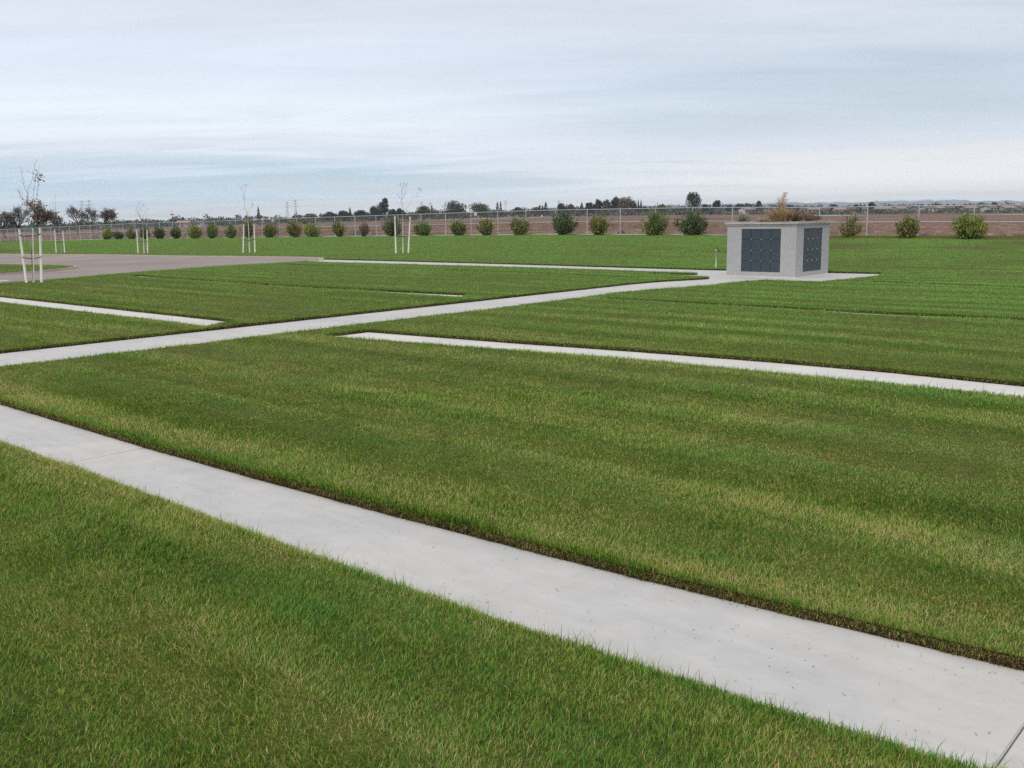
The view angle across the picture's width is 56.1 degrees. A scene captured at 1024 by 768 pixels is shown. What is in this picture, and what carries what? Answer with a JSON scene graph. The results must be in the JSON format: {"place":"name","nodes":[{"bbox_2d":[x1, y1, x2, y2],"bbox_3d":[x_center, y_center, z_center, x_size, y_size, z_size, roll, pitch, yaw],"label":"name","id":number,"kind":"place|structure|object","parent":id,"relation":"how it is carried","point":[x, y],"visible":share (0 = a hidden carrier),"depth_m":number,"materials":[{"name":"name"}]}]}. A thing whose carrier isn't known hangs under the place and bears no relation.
{"place":"outdoors","nodes":[
{"label":"outdoors","id":0,"kind":"place"},
{"bbox_2d":[0,255,317,282],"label":"road","id":1,"kind":"structure","parent":0,"point":[89,265],"depth_m":42.13,"materials":[{"name":"concrete"}]},
{"bbox_2d":[0,260,878,366],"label":"path","id":2,"kind":"structure","parent":0,"point":[714,276],"depth_m":16.44,"materials":[{"name":"concrete"}]},
{"bbox_2d":[725,221,832,278],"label":"columbarium","id":3,"kind":"structure","parent":2,"relation":"on","point":[793,250],"depth_m":24.64,"materials":[{"name":"concrete"}]},
{"bbox_2d":[741,261,750,270],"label":"niche door","id":4,"kind":"structure","parent":3,"relation":"in","point":[745,265],"depth_m":24.98,"materials":[{"name":"stone"}]},
{"bbox_2d":[741,250,750,260],"bbox_3d":[6.087,-3.337,24.942,0.269,0.267,0.022,8,13,41],"label":"niche door","id":5,"kind":"structure","parent":3,"relation":"in","point":[746,254],"depth_m":24.93,"materials":[{"name":"stone"}]},
{"bbox_2d":[742,240,750,249],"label":"niche door","id":6,"kind":"structure","parent":3,"relation":"in","point":[746,244],"depth_m":24.88,"materials":[{"name":"stone"}]},
{"bbox_2d":[742,229,751,238],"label":"niche door","id":7,"kind":"structure","parent":3,"relation":"in","point":[746,233],"depth_m":24.83,"materials":[{"name":"stone"}]},
{"bbox_2d":[751,261,760,271],"bbox_3d":[6.297,-3.039,24.807,0.269,0.267,0.022,8,13,41],"label":"niche door","id":8,"kind":"structure","parent":3,"relation":"in","point":[755,265],"depth_m":24.80,"materials":[{"name":"stone"}]},
{"bbox_2d":[751,250,760,260],"bbox_3d":[6.292,-3.309,24.760,0.269,0.267,0.022,8,13,41],"label":"niche door","id":9,"kind":"structure","parent":3,"relation":"in","point":[755,254],"depth_m":24.75,"materials":[{"name":"stone"}]},
{"bbox_2d":[751,240,760,249],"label":"niche door","id":10,"kind":"structure","parent":3,"relation":"in","point":[755,244],"depth_m":24.70,"materials":[{"name":"stone"}]},
{"bbox_2d":[752,229,761,239],"bbox_3d":[6.283,-3.848,24.666,0.269,0.267,0.022,8,13,41],"label":"niche door","id":11,"kind":"structure","parent":3,"relation":"in","point":[756,233],"depth_m":24.66,"materials":[{"name":"stone"}]},
{"bbox_2d":[755,216,772,221],"bbox_3d":[6.681,-4.312,25.218,0.642,0.200,0.434,4,11,28],"label":"withered plant","id":12,"kind":"object","parent":3,"relation":"on","point":[767,219],"visible":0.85,"depth_m":25.17,"materials":[{"name":"plant"}]},
{"bbox_2d":[760,261,769,271],"bbox_3d":[6.502,-3.011,24.626,0.269,0.267,0.022,8,13,41],"label":"niche door","id":13,"kind":"structure","parent":3,"relation":"in","point":[765,265],"depth_m":24.61,"materials":[{"name":"stone"}]},
{"bbox_2d":[761,251,770,260],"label":"niche door","id":14,"kind":"structure","parent":3,"relation":"in","point":[765,255],"depth_m":24.57,"materials":[{"name":"stone"}]},
{"bbox_2d":[761,240,770,249],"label":"niche door","id":15,"kind":"structure","parent":3,"relation":"in","point":[765,244],"depth_m":24.52,"materials":[{"name":"stone"}]},
{"bbox_2d":[761,229,770,239],"bbox_3d":[6.488,-3.820,24.485,0.269,0.267,0.022,8,13,41],"label":"niche door","id":16,"kind":"structure","parent":3,"relation":"in","point":[765,233],"depth_m":24.48,"materials":[{"name":"stone"}]},
{"bbox_2d":[770,261,779,271],"bbox_3d":[6.707,-2.983,24.445,0.269,0.267,0.022,8,13,41],"label":"niche door","id":17,"kind":"structure","parent":3,"relation":"in","point":[774,266],"depth_m":24.44,"materials":[{"name":"stone"}]},
{"bbox_2d":[771,251,779,260],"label":"niche door","id":18,"kind":"structure","parent":3,"relation":"in","point":[775,255],"depth_m":24.39,"materials":[{"name":"stone"}]},
{"bbox_2d":[771,240,780,250],"bbox_3d":[6.697,-3.522,24.351,0.269,0.267,0.022,8,13,41],"label":"niche door","id":19,"kind":"structure","parent":3,"relation":"in","point":[775,244],"depth_m":24.33,"materials":[{"name":"stone"}]},
{"bbox_2d":[771,229,780,239],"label":"niche door","id":20,"kind":"structure","parent":3,"relation":"in","point":[775,233],"depth_m":24.30,"materials":[{"name":"stone"}]},
{"bbox_2d":[782,210,812,221],"bbox_3d":[7.434,-4.386,25.121,0.843,0.354,0.619,-1,10,0],"label":"rust shrub","id":21,"kind":"object","parent":3,"relation":"on","point":[795,217],"visible":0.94,"depth_m":25.02,"materials":[{"name":"brown plant"}]},
{"bbox_2d":[808,228,812,238],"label":"niche door","id":22,"kind":"structure","parent":3,"relation":"in","point":[810,230],"depth_m":24.53,"materials":[{"name":"stone"}]},
{"bbox_2d":[800,213,821,220],"bbox_3d":[7.876,-4.388,25.355,0.723,0.262,0.456,-1,10,0],"label":"dry perennial","id":23,"kind":"object","parent":3,"relation":"on","point":[816,218],"visible":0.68,"depth_m":25.31,"materials":[{"name":"brown plant"}]},
{"bbox_2d":[0,234,1023,767],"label":"lawn","id":24,"kind":"structure","parent":0,"point":[604,455],"depth_m":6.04,"materials":[{"name":"plant"}]},
{"bbox_2d":[18,228,27,282],"bbox_3d":[-13.801,-3.609,27.093,0.117,1.543,0.074,-1,10,0],"label":"stake","id":25,"kind":"object","parent":24,"relation":"on","point":[22,255],"visible":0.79,"depth_m":27.07,"materials":[{"name":"white paint"}]},
{"bbox_2d":[17,160,44,282],"bbox_3d":[-13.471,-4.541,27.013,0.943,3.415,0.680,-1,10,0],"label":"young tree","id":26,"kind":"object","parent":24,"relation":"on","point":[30,235],"visible":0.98,"depth_m":26.94,"materials":[{"name":"brown plant"}]},
{"bbox_2d":[30,219,34,282],"bbox_3d":[-13.485,-3.738,27.047,0.176,1.802,0.053,-1,10,0],"label":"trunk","id":27,"kind":"object","parent":24,"relation":"on","point":[32,224],"visible":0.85,"depth_m":27.01,"materials":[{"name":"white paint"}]},
{"bbox_2d":[39,227,42,281],"bbox_3d":[-13.299,-3.630,27.090,0.181,1.571,0.074,-1,10,0],"label":"stake","id":28,"kind":"object","parent":24,"relation":"on","point":[40,254],"visible":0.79,"depth_m":27.06,"materials":[{"name":"white paint"}]},
{"bbox_2d":[101,227,114,239],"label":"shrub","id":29,"kind":"object","parent":24,"relation":"on","point":[107,233],"visible":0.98,"depth_m":119.38,"materials":[{"name":"green plant"}]},
{"bbox_2d":[112,229,124,238],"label":"shrub","id":30,"kind":"object","parent":24,"relation":"on","point":[118,235],"visible":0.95,"depth_m":117.17,"materials":[{"name":"green plant"}]},
{"bbox_2d":[125,224,135,238],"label":"shrub","id":31,"kind":"object","parent":24,"relation":"on","point":[130,233],"visible":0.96,"depth_m":114.88,"materials":[{"name":"green plant"}]},
{"bbox_2d":[139,222,150,238],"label":"shrub","id":32,"kind":"object","parent":24,"relation":"on","point":[143,229],"visible":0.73,"depth_m":112.67,"materials":[{"name":"green plant"}]},
{"bbox_2d":[152,224,166,238],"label":"shrub","id":33,"kind":"object","parent":24,"relation":"on","point":[158,234],"visible":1,"depth_m":110.55,"materials":[{"name":"green plant"}]},
{"bbox_2d":[169,223,181,238],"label":"shrub","id":34,"kind":"object","parent":24,"relation":"on","point":[176,232],"visible":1,"depth_m":107.99,"materials":[{"name":"green plant"}]},
{"bbox_2d":[185,222,203,238],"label":"shrub","id":35,"kind":"object","parent":24,"relation":"on","point":[195,232],"visible":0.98,"depth_m":105.30,"materials":[{"name":"green plant"}]},
{"bbox_2d":[206,221,217,237],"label":"shrub","id":36,"kind":"object","parent":24,"relation":"on","point":[213,233],"visible":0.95,"depth_m":103.09,"materials":[{"name":"green plant"}]},
{"bbox_2d":[223,222,236,237],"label":"shrub","id":37,"kind":"object","parent":24,"relation":"on","point":[230,232],"visible":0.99,"depth_m":100.71,"materials":[{"name":"green plant"}]},
{"bbox_2d":[238,217,254,237],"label":"shrub","id":38,"kind":"object","parent":24,"relation":"on","point":[251,226],"visible":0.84,"depth_m":98.44,"materials":[{"name":"green plant"}]},
{"bbox_2d":[241,184,254,251],"bbox_3d":[-13.960,-8.817,51.084,0.786,3.656,0.532,4,11,25],"label":"young tree","id":39,"kind":"object","parent":24,"relation":"on","point":[247,219],"visible":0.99,"depth_m":51.24,"materials":[{"name":"brown plant"}]},
{"bbox_2d":[261,218,280,237],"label":"shrub","id":40,"kind":"object","parent":24,"relation":"on","point":[269,230],"visible":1,"depth_m":95.95,"materials":[{"name":"green plant"}]},
{"bbox_2d":[286,219,302,236],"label":"shrub","id":41,"kind":"object","parent":24,"relation":"on","point":[293,229],"visible":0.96,"depth_m":92.84,"materials":[{"name":"green plant"}]},
{"bbox_2d":[302,218,321,236],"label":"shrub","id":42,"kind":"object","parent":24,"relation":"on","point":[314,232],"visible":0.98,"depth_m":91.34,"materials":[{"name":"green plant"}]},
{"bbox_2d":[331,218,346,236],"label":"shrub","id":43,"kind":"object","parent":24,"relation":"on","point":[338,231],"visible":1,"depth_m":88.54,"materials":[{"name":"green plant"}]},
{"bbox_2d":[381,211,404,235],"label":"shrub","id":44,"kind":"object","parent":24,"relation":"on","point":[390,231],"visible":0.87,"depth_m":83.76,"materials":[{"name":"green plant"}]},
{"bbox_2d":[394,216,396,252],"bbox_3d":[-5.336,-6.828,43.915,0.082,1.719,0.072,-5,11,-22],"label":"stake","id":45,"kind":"object","parent":24,"relation":"on","point":[395,233],"visible":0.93,"depth_m":43.86,"materials":[{"name":"white paint"}]},
{"bbox_2d":[397,181,420,252],"bbox_3d":[-4.719,-7.609,43.753,1.282,3.308,0.729,3,11,23],"label":"young tree","id":46,"kind":"object","parent":24,"relation":"on","point":[402,236],"visible":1,"depth_m":43.84,"materials":[{"name":"brown plant"}]},
{"bbox_2d":[408,216,410,252],"bbox_3d":[-4.703,-6.821,43.918,0.216,1.678,0.074,-1,10,0],"label":"stake","id":47,"kind":"object","parent":24,"relation":"on","point":[409,233],"visible":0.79,"depth_m":43.89,"materials":[{"name":"white paint"}]},
{"bbox_2d":[412,219,431,235],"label":"shrub","id":48,"kind":"object","parent":24,"relation":"on","point":[422,229],"visible":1,"depth_m":81.02,"materials":[{"name":"green plant"}]},
{"bbox_2d":[449,219,468,235],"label":"shrub","id":49,"kind":"object","parent":24,"relation":"on","point":[457,227],"visible":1,"depth_m":78.42,"materials":[{"name":"green plant"}]},
{"bbox_2d":[476,213,493,234],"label":"shrub","id":50,"kind":"object","parent":24,"relation":"on","point":[483,228],"visible":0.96,"depth_m":76.13,"materials":[{"name":"green plant"}]},
{"bbox_2d":[508,212,529,234],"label":"shrub","id":51,"kind":"object","parent":24,"relation":"on","point":[519,227],"visible":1,"depth_m":73.95,"materials":[{"name":"green plant"}]},
{"bbox_2d":[551,205,578,234],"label":"shrub","id":52,"kind":"object","parent":24,"relation":"on","point":[562,226],"visible":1,"depth_m":70.84,"materials":[{"name":"green plant"}]},
{"bbox_2d":[588,211,612,234],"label":"shrub","id":53,"kind":"object","parent":24,"relation":"on","point":[599,226],"visible":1,"depth_m":68.49,"materials":[{"name":"green plant"}]},
{"bbox_2d":[636,203,670,234],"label":"shrub","id":54,"kind":"object","parent":24,"relation":"on","point":[654,223],"visible":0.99,"depth_m":65.50,"materials":[{"name":"green plant"}]},
{"bbox_2d":[673,205,708,234],"bbox_3d":[11.826,-10.923,64.062,2.379,2.090,2.315,-1,10,0],"label":"shrub","id":55,"kind":"object","parent":24,"relation":"on","point":[692,226],"visible":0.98,"depth_m":63.59,"materials":[{"name":"green plant"}]},
{"bbox_2d":[838,209,863,236],"bbox_3d":[20.060,-9.472,56.700,1.388,1.741,1.370,-1,10,0],"label":"shrub","id":56,"kind":"object","parent":24,"relation":"on","point":[848,231],"visible":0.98,"depth_m":56.75,"materials":[{"name":"green plant"}]},
{"bbox_2d":[893,212,920,238],"bbox_3d":[22.561,-9.113,54.695,1.562,1.702,1.390,6,12,36],"label":"shrub","id":57,"kind":"object","parent":24,"relation":"on","point":[907,228],"visible":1,"depth_m":54.40,"materials":[{"name":"green plant"}]},
{"bbox_2d":[950,206,991,238],"bbox_3d":[24.852,-8.776,52.164,1.955,1.916,2.399,6,12,35],"label":"shrub","id":58,"kind":"object","parent":24,"relation":"on","point":[965,230],"visible":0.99,"depth_m":52.03,"materials":[{"name":"green plant"}]},
{"bbox_2d":[0,405,1023,767],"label":"path","id":59,"kind":"structure","parent":0,"point":[946,703],"depth_m":4.00,"materials":[{"name":"concrete"}]},
{"bbox_2d":[0,214,1023,240],"bbox_3d":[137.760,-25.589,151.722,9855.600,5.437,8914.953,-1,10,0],"label":"ploughed field","id":60,"kind":"structure","parent":0,"point":[543,227],"depth_m":147.51,"materials":[{"name":"soil"}]},
{"bbox_2d":[0,211,17,236],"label":"bare tree","id":61,"kind":"object","parent":60,"relation":"on","point":[5,224],"visible":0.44,"depth_m":212.14,"materials":[{"name":"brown plant"}]},
{"bbox_2d":[0,206,31,234],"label":"bare tree","id":62,"kind":"object","parent":60,"relation":"on","point":[17,212],"visible":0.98,"depth_m":205.50,"materials":[{"name":"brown plant"}]},
{"bbox_2d":[22,196,58,236],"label":"bare tree","id":63,"kind":"object","parent":60,"relation":"on","point":[47,216],"visible":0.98,"depth_m":201.28,"materials":[{"name":"brown plant"}]},
{"bbox_2d":[50,216,64,235],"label":"bare tree","id":64,"kind":"object","parent":60,"relation":"on","point":[58,222],"visible":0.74,"depth_m":208.48,"materials":[{"name":"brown plant"}]},
{"bbox_2d":[63,205,89,233],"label":"bare tree","id":65,"kind":"object","parent":60,"relation":"on","point":[80,214],"visible":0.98,"depth_m":231.62,"materials":[{"name":"brown plant"}]},
{"bbox_2d":[83,205,99,231],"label":"bare tree","id":66,"kind":"object","parent":60,"relation":"on","point":[92,213],"visible":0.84,"depth_m":240.82,"materials":[{"name":"brown plant"}]},
{"bbox_2d":[95,207,116,228],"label":"bare tree","id":67,"kind":"object","parent":60,"relation":"on","point":[107,214],"visible":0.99,"depth_m":233.47,"materials":[{"name":"brown plant"}]},
{"bbox_2d":[176,220,192,226],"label":"house","id":68,"kind":"structure","parent":60,"relation":"on","point":[184,223],"depth_m":547.70,"materials":[{"name":"beige paint"}]},
{"bbox_2d":[306,213,316,222],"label":"tree","id":69,"kind":"object","parent":60,"relation":"on","point":[309,215],"visible":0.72,"depth_m":510.23,"materials":[{"name":"green plant"}]},
{"bbox_2d":[321,211,336,222],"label":"broadleaf tree","id":70,"kind":"object","parent":60,"relation":"on","point":[328,215],"visible":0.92,"depth_m":510.33,"materials":[{"name":"green plant"}]},
{"bbox_2d":[337,211,348,220],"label":"broadleaf tree","id":71,"kind":"object","parent":60,"relation":"on","point":[343,213],"visible":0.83,"depth_m":529.57,"materials":[{"name":"green plant"}]},
{"bbox_2d":[354,210,368,221],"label":"broadleaf tree","id":72,"kind":"object","parent":60,"relation":"on","point":[361,213],"visible":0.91,"depth_m":530.21,"materials":[{"name":"green plant"}]},
{"bbox_2d":[369,204,387,221],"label":"broadleaf tree","id":73,"kind":"object","parent":60,"relation":"on","point":[375,211],"visible":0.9,"depth_m":460.24,"materials":[{"name":"green plant"}]},
{"bbox_2d":[379,198,388,220],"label":"eucalyptus","id":74,"kind":"object","parent":60,"relation":"on","point":[384,202],"visible":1,"depth_m":461.45,"materials":[{"name":"green plant"}]},
{"bbox_2d":[387,208,397,219],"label":"broadleaf tree","id":75,"kind":"object","parent":60,"relation":"on","point":[394,213],"visible":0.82,"depth_m":510.27,"materials":[{"name":"green plant"}]},
{"bbox_2d":[415,205,431,219],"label":"broadleaf tree","id":76,"kind":"object","parent":60,"relation":"on","point":[423,210],"visible":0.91,"depth_m":470.82,"materials":[{"name":"green plant"}]},
{"bbox_2d":[440,200,465,217],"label":"broadleaf tree","id":77,"kind":"object","parent":60,"relation":"on","point":[455,207],"visible":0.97,"depth_m":460.12,"materials":[{"name":"green plant"}]},
{"bbox_2d":[468,202,490,217],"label":"broadleaf tree","id":78,"kind":"object","parent":60,"relation":"on","point":[483,207],"visible":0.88,"depth_m":465.44,"materials":[{"name":"green plant"}]},
{"bbox_2d":[0,0,1023,224],"label":"sky","id":79,"kind":"structure","parent":0,"point":[169,107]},
{"bbox_2d":[25,212,1023,229],"bbox_3d":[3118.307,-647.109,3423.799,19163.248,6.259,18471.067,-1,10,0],"label":"land","id":80,"kind":"structure","parent":0,"point":[705,214],"depth_m":449.98,"materials":[{"name":"brown soil"}]},
{"bbox_2d":[0,201,1023,232],"bbox_3d":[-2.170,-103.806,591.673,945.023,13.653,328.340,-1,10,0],"label":"distant treeline","id":81,"kind":"object","parent":80,"relation":"on","point":[669,210],"visible":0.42,"depth_m":564.32,"materials":[{"name":"green plant"}]},
{"bbox_2d":[512,207,524,216],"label":"broadleaf tree","id":82,"kind":"object","parent":80,"relation":"on","point":[519,209],"visible":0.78,"depth_m":530.44,"materials":[{"name":"green plant"}]},
{"bbox_2d":[557,203,566,213],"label":"broadleaf tree","id":83,"kind":"object","parent":80,"relation":"on","point":[560,205],"visible":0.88,"depth_m":490.64,"materials":[{"name":"green plant"}]},
{"bbox_2d":[566,203,574,213],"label":"broadleaf tree","id":84,"kind":"object","parent":80,"relation":"on","point":[570,207],"visible":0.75,"depth_m":500.21,"materials":[{"name":"green plant"}]},
{"bbox_2d":[585,202,593,213],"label":"broadleaf tree","id":85,"kind":"object","parent":80,"relation":"on","point":[589,205],"visible":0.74,"depth_m":480.90,"materials":[{"name":"green plant"}]},
{"bbox_2d":[593,199,601,215],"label":"eucalyptus","id":86,"kind":"object","parent":80,"relation":"on","point":[597,204],"visible":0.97,"depth_m":471.30,"materials":[{"name":"green plant"}]},
{"bbox_2d":[601,199,610,212],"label":"broadleaf tree","id":87,"kind":"object","parent":80,"relation":"on","point":[606,204],"visible":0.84,"depth_m":470.84,"materials":[{"name":"green plant"}]},
{"bbox_2d":[610,196,619,215],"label":"eucalyptus","id":88,"kind":"object","parent":80,"relation":"on","point":[614,202],"visible":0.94,"depth_m":461.35,"materials":[{"name":"green plant"}]},
{"bbox_2d":[617,197,633,215],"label":"broadleaf tree","id":89,"kind":"object","parent":80,"relation":"on","point":[623,204],"visible":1,"depth_m":456.14,"materials":[{"name":"brown plant"}]},
{"bbox_2d":[685,191,701,212],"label":"eucalyptus","id":90,"kind":"object","parent":80,"relation":"on","point":[691,197],"visible":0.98,"depth_m":451.15,"materials":[{"name":"green plant"}]},
{"bbox_2d":[980,206,998,211],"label":"house","id":91,"kind":"structure","parent":80,"relation":"on","point":[982,208],"depth_m":509.82,"materials":[{"name":"white paint"}]},
{"bbox_2d":[386,198,1023,217],"bbox_3d":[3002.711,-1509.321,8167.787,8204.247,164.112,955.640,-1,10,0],"label":"mountains","id":92,"kind":"structure","parent":0,"point":[943,201],"depth_m":8088.96,"materials":[{"name":"grey"}]},
{"bbox_2d":[737,208,752,213],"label":"house","id":93,"kind":"structure","parent":0,"point":[743,210],"depth_m":509.01,"materials":[{"name":"white paint"}]},
{"bbox_2d":[764,192,798,221],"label":"ornamental grass","id":94,"kind":"object","parent":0,"point":[776,216],"depth_m":25.05,"materials":[{"name":"plant"}]},
{"bbox_2d":[872,207,892,209],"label":"house","id":95,"kind":"structure","parent":0,"point":[883,208],"depth_m":498.62,"materials":[{"name":"white paint"}]},
{"bbox_2d":[918,206,936,211],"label":"house","id":96,"kind":"structure","parent":0,"point":[926,208],"depth_m":503.35,"materials":[{"name":"white paint"}]},
{"bbox_2d":[959,206,976,209],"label":"house","id":97,"kind":"structure","parent":0,"point":[968,207],"depth_m":513.25,"materials":[{"name":"beige paint"}]},
{"bbox_3d":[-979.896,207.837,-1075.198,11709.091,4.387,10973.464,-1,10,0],"label":"ground","id":98,"kind":"structure","parent":0,"visible":0},
{"bbox_2d":[0,266,77,274],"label":"kerb","id":99,"kind":"structure","parent":98,"relation":"on","point":[74,267],"depth_m":35.98,"materials":[{"name":"concrete"}]},
{"bbox_2d":[0,297,224,325],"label":"walkway","id":100,"kind":"structure","parent":98,"relation":"on","point":[195,321],"depth_m":18.10,"materials":[{"name":"concrete"}]},
{"bbox_2d":[0,254,323,260],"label":"kerb","id":101,"kind":"structure","parent":98,"relation":"on","point":[319,258],"depth_m":50.18,"materials":[{"name":"concrete"}]},
{"bbox_2d":[357,222,369,235],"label":"shrub","id":102,"kind":"object","parent":98,"relation":"on","point":[363,229],"visible":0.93,"depth_m":86.31,"materials":[{"name":"green plant"}]},
{"bbox_2d":[44,234,710,240],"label":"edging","id":103,"kind":"object","parent":98,"relation":"on","point":[441,235],"visible":0.2,"depth_m":79.15,"materials":[{"name":"concrete"}]},
{"bbox_2d":[0,205,1023,240],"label":"chain link fence","id":104,"kind":"object","parent":103,"relation":"on","point":[376,225],"visible":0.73,"depth_m":73.58,"materials":[{"name":"metal"}]},
{"bbox_2d":[5,231,978,240],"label":"weeds","id":105,"kind":"object","parent":98,"relation":"on","point":[432,234],"visible":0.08,"depth_m":85.91,"materials":[{"name":"green plant"}]},
{"bbox_2d":[336,332,1023,397],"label":"grave strip","id":106,"kind":"object","parent":98,"relation":"on","point":[896,379],"visible":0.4,"depth_m":10.56,"materials":[{"name":"concrete"}]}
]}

